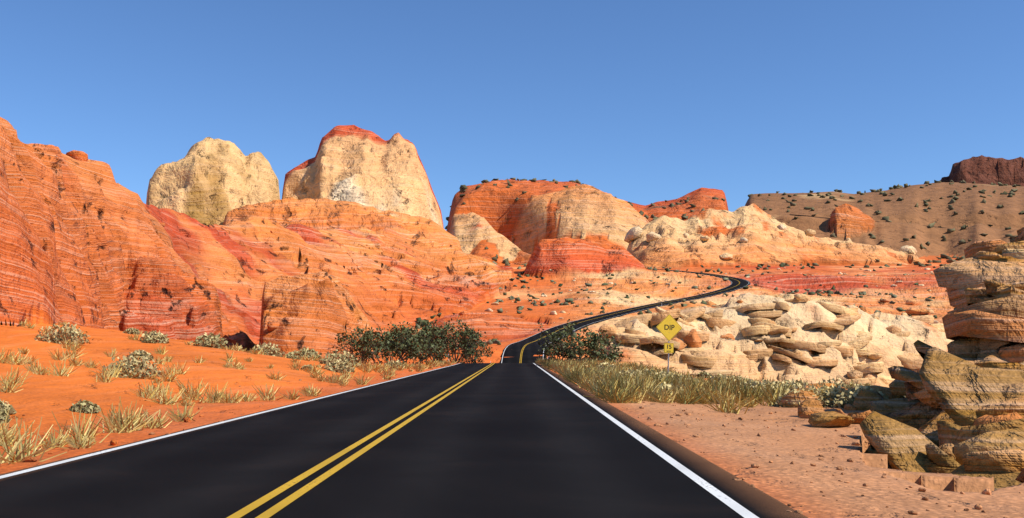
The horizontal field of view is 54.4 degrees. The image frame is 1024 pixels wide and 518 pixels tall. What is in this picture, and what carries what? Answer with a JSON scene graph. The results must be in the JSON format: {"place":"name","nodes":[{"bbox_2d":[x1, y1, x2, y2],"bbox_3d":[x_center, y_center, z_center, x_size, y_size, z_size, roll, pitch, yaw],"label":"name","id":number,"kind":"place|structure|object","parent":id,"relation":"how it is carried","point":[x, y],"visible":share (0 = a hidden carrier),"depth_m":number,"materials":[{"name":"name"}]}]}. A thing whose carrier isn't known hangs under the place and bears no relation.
{"place":"outdoors","nodes":[
{"label":"outdoors","id":0,"kind":"place"},
{"bbox_2d":[0,269,807,517],"bbox_3d":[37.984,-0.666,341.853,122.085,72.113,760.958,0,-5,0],"label":"road asphalt","id":1,"kind":"structure","parent":0,"point":[511,435],"depth_m":10.70,"materials":[{"name":"black asphalt"}]},
{"bbox_2d":[0,292,708,478],"bbox_3d":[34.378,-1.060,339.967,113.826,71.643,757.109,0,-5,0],"label":"road line","id":2,"kind":"object","parent":1,"relation":"on","point":[48,465],"visible":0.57,"depth_m":14.10,"materials":[{"name":"white paint"}]},
{"bbox_2d":[227,272,736,517],"bbox_3d":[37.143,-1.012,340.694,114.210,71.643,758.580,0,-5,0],"label":"yellow road line","id":3,"kind":"object","parent":1,"relation":"on","point":[261,501],"visible":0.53,"depth_m":10.35,"materials":[{"name":"paint"}]},
{"bbox_2d":[256,274,735,517],"bbox_3d":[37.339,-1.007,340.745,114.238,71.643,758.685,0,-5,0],"label":"yellow road line","id":4,"kind":"object","parent":1,"relation":"on","point":[276,508],"visible":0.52,"depth_m":10.35,"materials":[{"name":"paint"}]},
{"bbox_2d":[533,280,758,517],"bbox_3d":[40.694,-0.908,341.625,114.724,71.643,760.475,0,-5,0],"label":"road line","id":5,"kind":"object","parent":1,"relation":"on","point":[728,501],"visible":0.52,"depth_m":10.50,"materials":[{"name":"white paint"}]},
{"bbox_2d":[0,117,1023,517],"bbox_3d":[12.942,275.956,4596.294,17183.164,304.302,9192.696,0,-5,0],"label":"terrain","id":6,"kind":"structure","parent":0,"point":[98,253],"depth_m":178.37,"materials":[{"name":"stone"}]},
{"bbox_2d":[0,372,401,465],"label":"pebbles","id":7,"kind":"object","parent":6,"relation":"on","point":[113,442],"visible":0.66,"depth_m":14.85,"materials":[{"name":"stone"}]},
{"bbox_2d":[0,322,403,422],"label":"shrubs","id":8,"kind":"object","parent":6,"relation":"on","point":[341,364],"visible":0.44,"depth_m":43.99,"materials":[{"name":"plant"}]},
{"bbox_2d":[66,150,467,331],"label":"hill rocks","id":9,"kind":"object","parent":6,"relation":"on","point":[78,155],"depth_m":110.16,"materials":[{"name":"stone"}]},
{"bbox_2d":[332,326,390,363],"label":"bush","id":10,"kind":"object","parent":6,"relation":"on","point":[364,342],"visible":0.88,"depth_m":77.06,"materials":[{"name":"green plant"}]},
{"bbox_2d":[357,321,422,365],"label":"bush","id":11,"kind":"object","parent":6,"relation":"on","point":[403,348],"visible":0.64,"depth_m":81.41,"materials":[{"name":"green plant"}]},
{"bbox_2d":[383,324,447,364],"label":"bush","id":12,"kind":"object","parent":6,"relation":"on","point":[431,352],"visible":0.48,"depth_m":85.77,"materials":[{"name":"green plant"}]},
{"bbox_2d":[0,319,866,463],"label":"roadside grass","id":13,"kind":"structure","parent":6,"relation":"on","point":[601,383],"depth_m":25.93,"materials":[{"name":"beige plant"}]},
{"bbox_2d":[408,318,463,363],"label":"bush","id":14,"kind":"object","parent":6,"relation":"on","point":[424,325],"visible":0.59,"depth_m":94.84,"materials":[{"name":"green plant"}]},
{"bbox_2d":[426,316,486,362],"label":"bush","id":15,"kind":"object","parent":6,"relation":"on","point":[470,333],"visible":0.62,"depth_m":103.22,"materials":[{"name":"green plant"}]},
{"bbox_2d":[457,335,496,362],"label":"bush","id":16,"kind":"object","parent":6,"relation":"on","point":[466,358],"visible":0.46,"depth_m":112.93,"materials":[{"name":"green plant"}]},
{"bbox_2d":[537,322,588,360],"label":"bush","id":17,"kind":"object","parent":6,"relation":"on","point":[554,346],"visible":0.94,"depth_m":79.08,"materials":[{"name":"green plant"}]},
{"bbox_2d":[556,319,624,361],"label":"bush","id":18,"kind":"object","parent":6,"relation":"on","point":[593,343],"visible":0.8,"depth_m":80.85,"materials":[{"name":"green plant"}]},
{"bbox_2d":[591,347,621,362],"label":"bush","id":19,"kind":"object","parent":6,"relation":"on","point":[611,355],"visible":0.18,"depth_m":84.47,"materials":[{"name":"green plant"}]},
{"bbox_2d":[377,263,946,396],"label":"scrub","id":20,"kind":"object","parent":6,"relation":"on","point":[571,300],"visible":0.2,"depth_m":346.80,"materials":[{"name":"green plant"}]},
{"bbox_2d":[656,314,681,373],"bbox_3d":[7.195,4.465,45.763,1.216,3.850,0.069,3,-6,-9],"label":"road sign","id":21,"kind":"object","parent":6,"relation":"on","point":[669,327],"visible":1,"depth_m":45.83,"materials":[{"name":"yellow metal"}]},
{"bbox_2d":[413,267,944,357],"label":"pale rocks","id":22,"kind":"object","parent":6,"relation":"on","point":[555,313],"visible":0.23,"depth_m":336.51,"materials":[{"name":"stone"}]},
{"bbox_2d":[445,178,1023,266],"bbox_3d":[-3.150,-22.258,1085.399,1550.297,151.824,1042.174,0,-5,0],"label":"scrub","id":23,"kind":"object","parent":6,"relation":"on","point":[462,188],"visible":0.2,"depth_m":862.95,"materials":[{"name":"green plant"}]},
{"bbox_2d":[598,294,933,378],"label":"slope rocks","id":24,"kind":"structure","parent":6,"relation":"on","point":[691,339],"depth_m":152.97,"materials":[{"name":"stone"}]},
{"bbox_2d":[583,308,956,407],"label":"shrubs","id":25,"kind":"object","parent":6,"relation":"on","point":[831,396],"visible":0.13,"depth_m":25.38,"materials":[{"name":"green plant"}]},
{"bbox_2d":[624,224,916,259],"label":"boulders","id":26,"kind":"object","parent":6,"relation":"on","point":[633,233],"visible":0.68,"depth_m":595.88,"materials":[{"name":"stone"}]},
{"bbox_2d":[598,294,944,385],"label":"rock ledge slabs","id":27,"kind":"structure","parent":6,"relation":"on","point":[625,333],"depth_m":157.03,"materials":[{"name":"stone"}]},
{"bbox_2d":[622,401,1020,517],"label":"pebbles","id":28,"kind":"object","parent":6,"relation":"on","point":[986,491],"visible":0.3,"depth_m":11.16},
{"bbox_2d":[777,264,1023,482],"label":"rocks","id":29,"kind":"object","parent":6,"relation":"on","point":[810,408],"visible":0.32,"depth_m":19.04,"materials":[{"name":"stone"}]},
{"bbox_2d":[859,227,1023,489],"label":"rock slabs","id":30,"kind":"structure","parent":6,"relation":"on","point":[961,387],"depth_m":16.28,"materials":[{"name":"beige stone"}]},
{"bbox_2d":[0,0,1023,229],"label":"sky","id":31,"kind":"structure","parent":0,"point":[642,102],"materials":[{"name":"blue"}]},
{"bbox_2d":[790,214,943,227],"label":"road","id":32,"kind":"structure","parent":0,"point":[829,218],"depth_m":825.51,"materials":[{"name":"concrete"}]},
{"bbox_2d":[913,238,1014,407],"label":"rock outcrop blocks","id":33,"kind":"structure","parent":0,"point":[924,396],"depth_m":19.16,"materials":[{"name":"brown stone"}]},
{"bbox_2d":[933,239,1023,342],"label":"outcrop slabs","id":34,"kind":"structure","parent":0,"point":[1002,318],"depth_m":21.09,"materials":[{"name":"beige stone"}]}
]}

